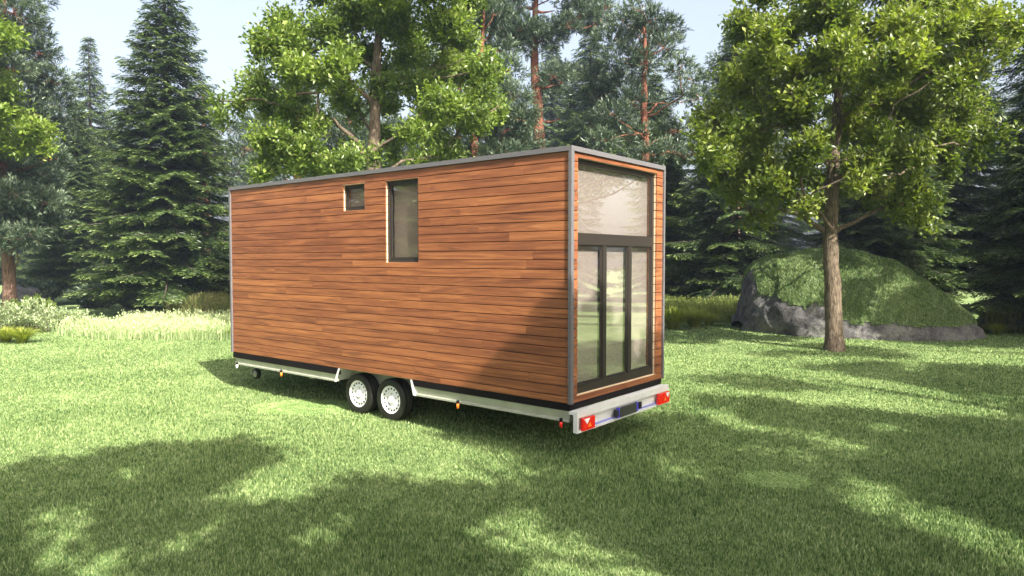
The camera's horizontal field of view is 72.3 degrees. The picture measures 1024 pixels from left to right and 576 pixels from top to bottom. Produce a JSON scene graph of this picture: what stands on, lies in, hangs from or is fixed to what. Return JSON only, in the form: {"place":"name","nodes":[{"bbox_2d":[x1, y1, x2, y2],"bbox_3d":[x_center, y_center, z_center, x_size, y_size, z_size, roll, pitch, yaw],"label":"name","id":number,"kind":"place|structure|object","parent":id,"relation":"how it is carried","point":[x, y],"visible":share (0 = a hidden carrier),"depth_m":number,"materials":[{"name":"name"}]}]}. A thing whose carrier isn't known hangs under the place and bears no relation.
{"place":"outdoors","nodes":[
{"label":"outdoors","id":0,"kind":"place"},
{"bbox_2d":[0,326,29,342],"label":"fountain grass","id":1,"kind":"object","parent":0,"point":[5,338],"depth_m":21.45,"materials":[{"name":"green plant"}]},
{"bbox_2d":[2,326,48,343],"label":"fountain grass","id":2,"kind":"object","parent":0,"point":[22,336],"depth_m":21.19,"materials":[{"name":"green plant"}]},
{"bbox_2d":[0,267,1023,575],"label":"lawn ground","id":3,"kind":"structure","parent":0,"point":[66,303],"depth_m":8.76,"materials":[{"name":"green plant"}]},
{"bbox_2d":[0,300,28,330],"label":"shrub","id":4,"kind":"object","parent":3,"relation":"on","point":[12,317],"visible":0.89,"depth_m":24.61,"materials":[{"name":"green plant"}]},
{"bbox_2d":[0,283,45,306],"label":"rock","id":5,"kind":"object","parent":3,"relation":"on","point":[22,292],"visible":0.36,"depth_m":36.30,"materials":[{"name":"grey stone"}]},
{"bbox_2d":[0,127,51,284],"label":"spruce tree","id":6,"kind":"object","parent":3,"relation":"on","point":[16,250],"visible":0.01,"depth_m":70.80,"materials":[{"name":"green plant"}]},
{"bbox_2d":[5,296,58,329],"bbox_3d":[-17.360,0.912,25.419,1.733,1.258,1.714,2,3,36],"label":"shrub","id":7,"kind":"object","parent":3,"relation":"on","point":[30,310],"visible":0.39,"depth_m":25.36,"materials":[{"name":"green plant"}]},
{"bbox_2d":[7,294,56,313],"bbox_3d":[-20.243,0.771,29.551,2.170,1.177,2.141,0,2,0],"label":"shrub","id":8,"kind":"object","parent":3,"relation":"on","point":[27,298],"visible":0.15,"depth_m":29.36,"materials":[{"name":"green plant"}]},
{"bbox_2d":[0,70,63,282],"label":"spruce tree","id":9,"kind":"object","parent":3,"relation":"on","point":[23,265],"visible":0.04,"depth_m":69.63,"materials":[{"name":"green plant"}]},
{"bbox_2d":[0,0,65,162],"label":"broadleaf tree","id":10,"kind":"object","parent":3,"relation":"on","point":[34,130],"visible":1,"depth_m":26.82,"materials":[{"name":"green plant"}]},
{"bbox_2d":[17,279,61,298],"bbox_3d":[-26.037,0.259,38.032,3.280,1.596,3.180,0,2,0],"label":"bush","id":11,"kind":"object","parent":3,"relation":"on","point":[48,291],"visible":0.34,"depth_m":37.89,"materials":[{"name":"green plant"}]},
{"bbox_2d":[0,0,81,307],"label":"pine tree","id":12,"kind":"object","parent":3,"relation":"on","point":[16,225],"visible":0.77,"depth_m":30.06,"materials":[{"name":"green plant"}]},
{"bbox_2d":[28,304,75,331],"bbox_3d":[-16.175,1.036,24.779,1.408,1.031,1.633,-1,2,-14],"label":"shrub","id":13,"kind":"object","parent":3,"relation":"on","point":[56,316],"visible":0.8,"depth_m":24.61,"materials":[{"name":"green plant"}]},
{"bbox_2d":[16,103,137,299],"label":"spruce tree","id":14,"kind":"object","parent":3,"relation":"on","point":[55,265],"visible":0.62,"depth_m":40.04,"materials":[{"name":"green plant"}]},
{"bbox_2d":[67,307,90,324],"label":"shrub","id":15,"kind":"object","parent":3,"relation":"on","point":[76,310],"visible":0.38,"depth_m":26.70,"materials":[{"name":"green plant"}]},
{"bbox_2d":[38,36,136,295],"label":"spruce tree","id":16,"kind":"object","parent":3,"relation":"on","point":[89,94],"visible":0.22,"depth_m":51.32,"materials":[{"name":"green plant"}]},
{"bbox_2d":[63,281,115,307],"bbox_3d":[-22.056,0.366,37.075,3.085,1.473,3.408,0,2,0],"label":"bush","id":17,"kind":"object","parent":3,"relation":"on","point":[84,301],"visible":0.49,"depth_m":36.32,"materials":[{"name":"green plant"}]},
{"bbox_2d":[103,114,144,271],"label":"spruce tree","id":18,"kind":"object","parent":3,"relation":"on","point":[119,159],"visible":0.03,"depth_m":73.86,"materials":[{"name":"green plant"}]},
{"bbox_2d":[100,282,162,308],"bbox_3d":[-19.419,0.295,36.734,3.378,1.602,3.626,0,2,0],"label":"bush","id":19,"kind":"object","parent":3,"relation":"on","point":[122,301],"visible":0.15,"depth_m":36.00,"materials":[{"name":"green plant"}]},
{"bbox_2d":[50,308,230,340],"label":"meadow grass","id":20,"kind":"structure","parent":3,"relation":"on","point":[160,325],"depth_m":22.93,"materials":[{"name":"green plant"}]},
{"bbox_2d":[61,0,246,313],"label":"spruce tree","id":21,"kind":"object","parent":3,"relation":"on","point":[158,242],"visible":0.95,"depth_m":30.97,"materials":[{"name":"green plant"}]},
{"bbox_2d":[144,128,227,278],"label":"spruce tree","id":22,"kind":"object","parent":3,"relation":"on","point":[210,216],"depth_m":76.41,"materials":[{"name":"green plant"}]},
{"bbox_2d":[164,290,229,316],"bbox_3d":[-13.793,0.660,30.991,4.738,1.263,4.061,0,2,0],"label":"reed bed","id":23,"kind":"object","parent":3,"relation":"on","point":[204,302],"visible":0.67,"depth_m":29.80,"materials":[{"name":"green plant"}]},
{"bbox_2d":[178,275,229,295],"bbox_3d":[-17.202,-0.120,39.229,3.746,2.240,3.471,2,3,36],"label":"bush","id":24,"kind":"object","parent":3,"relation":"on","point":[206,283],"visible":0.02,"depth_m":38.55,"materials":[{"name":"green plant"}]},
{"bbox_2d":[176,84,254,251],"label":"pine tree","id":25,"kind":"object","parent":3,"relation":"on","point":[238,161],"visible":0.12,"depth_m":45.39,"materials":[{"name":"green plant"}]},
{"bbox_2d":[223,140,252,272],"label":"spruce tree","id":26,"kind":"object","parent":3,"relation":"on","point":[238,182],"visible":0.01,"depth_m":121.52,"materials":[{"name":"green plant"}]},
{"bbox_2d":[222,37,369,182],"bbox_3d":[-9.839,-5.370,33.002,7.874,13.230,5.250,0,2,0],"label":"pine tree","id":27,"kind":"object","parent":3,"relation":"on","point":[328,144],"visible":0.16,"depth_m":32.65,"materials":[{"name":"green plant"}]},
{"bbox_2d":[202,0,512,184],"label":"broadleaf tree","id":28,"kind":"object","parent":3,"relation":"on","point":[286,43],"visible":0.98,"depth_m":20.86,"materials":[{"name":"green plant"}]},
{"bbox_2d":[324,75,412,173],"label":"pine tree","id":29,"kind":"object","parent":3,"relation":"on","point":[365,135],"visible":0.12,"depth_m":42.24,"materials":[{"name":"green plant"}]},
{"bbox_2d":[228,145,669,433],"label":"tiny house","id":30,"kind":"structure","parent":3,"relation":"on","point":[529,282],"depth_m":10.17,"materials":[{"name":"brown wood"}]},
{"bbox_2d":[344,183,365,210],"bbox_3d":[-2.511,-1.460,11.344,0.567,0.436,0.126,2,3,39],"label":"small window","id":31,"kind":"structure","parent":30,"relation":"in","point":[357,191],"depth_m":11.43,"materials":[{"name":"black glass"}]},
{"bbox_2d":[385,178,419,261],"bbox_3d":[-1.629,-1.014,10.651,0.750,1.269,0.126,2,3,39],"label":"tall window","id":32,"kind":"structure","parent":30,"relation":"in","point":[403,245],"depth_m":10.75,"materials":[{"name":"black"}]},
{"bbox_2d":[575,158,655,395],"bbox_3d":[1.438,-0.172,9.687,0.128,3.016,2.135,2,3,39],"label":"end window","id":33,"kind":"structure","parent":30,"relation":"in","point":[612,201],"depth_m":9.74,"materials":[{"name":"black"}]},
{"bbox_2d":[381,45,532,161],"bbox_3d":[-3.195,-6.654,39.484,9.055,15.214,6.038,-1,2,-15],"label":"pine tree","id":34,"kind":"object","parent":3,"relation":"on","point":[388,121],"visible":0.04,"depth_m":39.24,"materials":[{"name":"green plant"}]},
{"bbox_2d":[441,0,548,160],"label":"pine tree","id":35,"kind":"object","parent":3,"relation":"on","point":[517,137],"visible":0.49,"depth_m":26.91,"materials":[{"name":"green plant"}]},
{"bbox_2d":[465,0,620,148],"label":"pine tree","id":36,"kind":"object","parent":3,"relation":"on","point":[564,23],"visible":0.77,"depth_m":32.76,"materials":[{"name":"green plant"}]},
{"bbox_2d":[520,45,577,150],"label":"spruce tree","id":37,"kind":"object","parent":3,"relation":"on","point":[551,103],"visible":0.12,"depth_m":64.96,"materials":[{"name":"green plant"}]},
{"bbox_2d":[545,25,637,158],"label":"spruce tree","id":38,"kind":"object","parent":3,"relation":"on","point":[575,104],"visible":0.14,"depth_m":45.92,"materials":[{"name":"green plant"}]},
{"bbox_2d":[572,0,718,167],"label":"pine tree","id":39,"kind":"object","parent":3,"relation":"on","point":[638,19],"visible":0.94,"depth_m":29.73,"materials":[{"name":"green plant"}]},
{"bbox_2d":[620,37,681,275],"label":"spruce tree","id":40,"kind":"object","parent":3,"relation":"on","point":[635,101],"visible":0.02,"depth_m":66.66,"materials":[{"name":"green plant"}]},
{"bbox_2d":[618,104,694,178],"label":"pine tree","id":41,"kind":"object","parent":3,"relation":"on","point":[657,141],"visible":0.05,"depth_m":64.99,"materials":[{"name":"green plant"}]},
{"bbox_2d":[625,72,716,300],"bbox_3d":[8.082,-5.562,39.459,7.445,13.064,7.468,1,3,33],"label":"spruce tree","id":42,"kind":"object","parent":3,"relation":"on","point":[674,175],"visible":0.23,"depth_m":38.47,"materials":[{"name":"green plant"}]},
{"bbox_2d":[665,274,711,302],"bbox_3d":[9.834,0.045,39.222,3.637,1.926,3.626,0,2,0],"label":"bush","id":43,"kind":"object","parent":3,"relation":"on","point":[686,279],"visible":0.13,"depth_m":38.58,"materials":[{"name":"green plant"}]},
{"bbox_2d":[664,293,741,325],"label":"tall grass","id":44,"kind":"structure","parent":3,"relation":"on","point":[727,306],"depth_m":28.75,"materials":[{"name":"green plant"}]},
{"bbox_2d":[687,38,781,281],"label":"spruce tree","id":45,"kind":"object","parent":3,"relation":"on","point":[708,210],"visible":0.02,"depth_m":68.58,"materials":[{"name":"green plant"}]},
{"bbox_2d":[665,13,811,305],"bbox_3d":[11.174,-6.181,35.139,7.841,15.401,8.400,0,2,0],"label":"spruce tree","id":46,"kind":"object","parent":3,"relation":"on","point":[735,247],"visible":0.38,"depth_m":34.72,"materials":[{"name":"green plant"}]},
{"bbox_2d":[694,42,790,238],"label":"pine tree","id":47,"kind":"object","parent":3,"relation":"on","point":[715,56],"visible":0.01,"depth_m":42.62,"materials":[{"name":"green plant"}]},
{"bbox_2d":[702,150,802,271],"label":"spruce tree","id":48,"kind":"object","parent":3,"relation":"on","point":[780,241],"depth_m":72.65,"materials":[{"name":"green plant"}]},
{"bbox_2d":[768,124,818,253],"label":"spruce tree","id":49,"kind":"object","parent":3,"relation":"on","point":[793,225],"visible":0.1,"depth_m":74.25,"materials":[{"name":"green plant"}]},
{"bbox_2d":[679,0,1023,351],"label":"broadleaf tree","id":50,"kind":"object","parent":3,"relation":"on","point":[732,145],"visible":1,"depth_m":17.71,"materials":[{"name":"green plant"}]},
{"bbox_2d":[731,248,985,340],"bbox_3d":[11.987,0.043,24.937,7.619,2.986,6.296,0,2,0],"label":"grassy boulder","id":51,"kind":"object","parent":3,"relation":"on","point":[884,298],"visible":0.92,"depth_m":23.03,"materials":[{"name":"green plant"}]},
{"bbox_2d":[793,81,937,278],"bbox_3d":[15.131,-4.404,30.934,6.552,12.013,6.116,2,3,41],"label":"spruce tree","id":52,"kind":"object","parent":3,"relation":"on","point":[869,231],"visible":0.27,"depth_m":30.03,"materials":[{"name":"green plant"}]},
{"bbox_2d":[812,0,977,302],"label":"spruce tree","id":53,"kind":"object","parent":3,"relation":"on","point":[933,251],"visible":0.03,"depth_m":32.06,"materials":[{"name":"green plant"}]},
{"bbox_2d":[831,16,1009,135],"bbox_3d":[23.127,-7.339,40.084,9.843,16.537,6.563,-1,3,-30],"label":"pine tree","id":54,"kind":"object","parent":3,"relation":"on","point":[990,99],"depth_m":39.25,"materials":[{"name":"green plant"}]},
{"bbox_2d":[865,0,1023,303],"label":"spruce tree","id":55,"kind":"object","parent":3,"relation":"on","point":[961,190],"visible":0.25,"depth_m":34.94,"materials":[{"name":"green plant"}]},
{"bbox_2d":[939,0,1023,330],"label":"spruce tree","id":56,"kind":"object","parent":3,"relation":"on","point":[1014,209],"visible":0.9,"depth_m":24.73,"materials":[{"name":"green plant"}]},
{"bbox_2d":[973,294,1023,333],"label":"dry reeds","id":57,"kind":"object","parent":3,"relation":"on","point":[986,316],"visible":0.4,"depth_m":24.25,"materials":[{"name":"green plant"}]},
{"bbox_2d":[981,84,1023,286],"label":"spruce tree","id":58,"kind":"object","parent":3,"relation":"on","point":[992,186],"visible":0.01,"depth_m":64.09,"materials":[{"name":"green plant"}]},
{"bbox_2d":[989,159,1023,292],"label":"spruce tree","id":59,"kind":"object","parent":3,"relation":"on","point":[999,236],"visible":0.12,"depth_m":32.25,"materials":[{"name":"green plant"}]},
{"bbox_2d":[991,138,1022,275],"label":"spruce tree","id":60,"kind":"object","parent":3,"relation":"on","point":[1010,182],"visible":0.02,"depth_m":56.59,"materials":[{"name":"green plant"}]},
{"bbox_2d":[0,0,1023,266],"label":"sky","id":61,"kind":"structure","parent":0,"point":[220,23],"materials":[{"name":"white"}]},
{"bbox_2d":[509,92,533,151],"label":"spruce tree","id":62,"kind":"object","parent":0,"point":[518,102],"depth_m":71.59,"materials":[{"name":"green plant"}]},
{"bbox_2d":[241,398,818,490],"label":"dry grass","id":63,"kind":"structure","parent":0,"point":[770,478],"depth_m":11.63,"materials":[{"name":"green plant"}]},
{"bbox_2d":[664,305,708,328],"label":"fountain grass","id":64,"kind":"object","parent":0,"point":[673,319],"depth_m":25.45,"materials":[{"name":"green plant"}]},
{"bbox_2d":[668,306,724,327],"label":"fountain grass","id":65,"kind":"object","parent":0,"point":[694,322],"depth_m":26.12,"materials":[{"name":"green plant"}]},
{"bbox_2d":[702,313,725,325],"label":"fountain grass","id":66,"kind":"object","parent":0,"point":[710,322],"depth_m":26.79,"materials":[{"name":"green plant"}]},
{"bbox_2d":[983,322,1011,334],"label":"fountain grass","id":67,"kind":"object","parent":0,"point":[995,329],"depth_m":23.60,"materials":[{"name":"green plant"}]}
]}

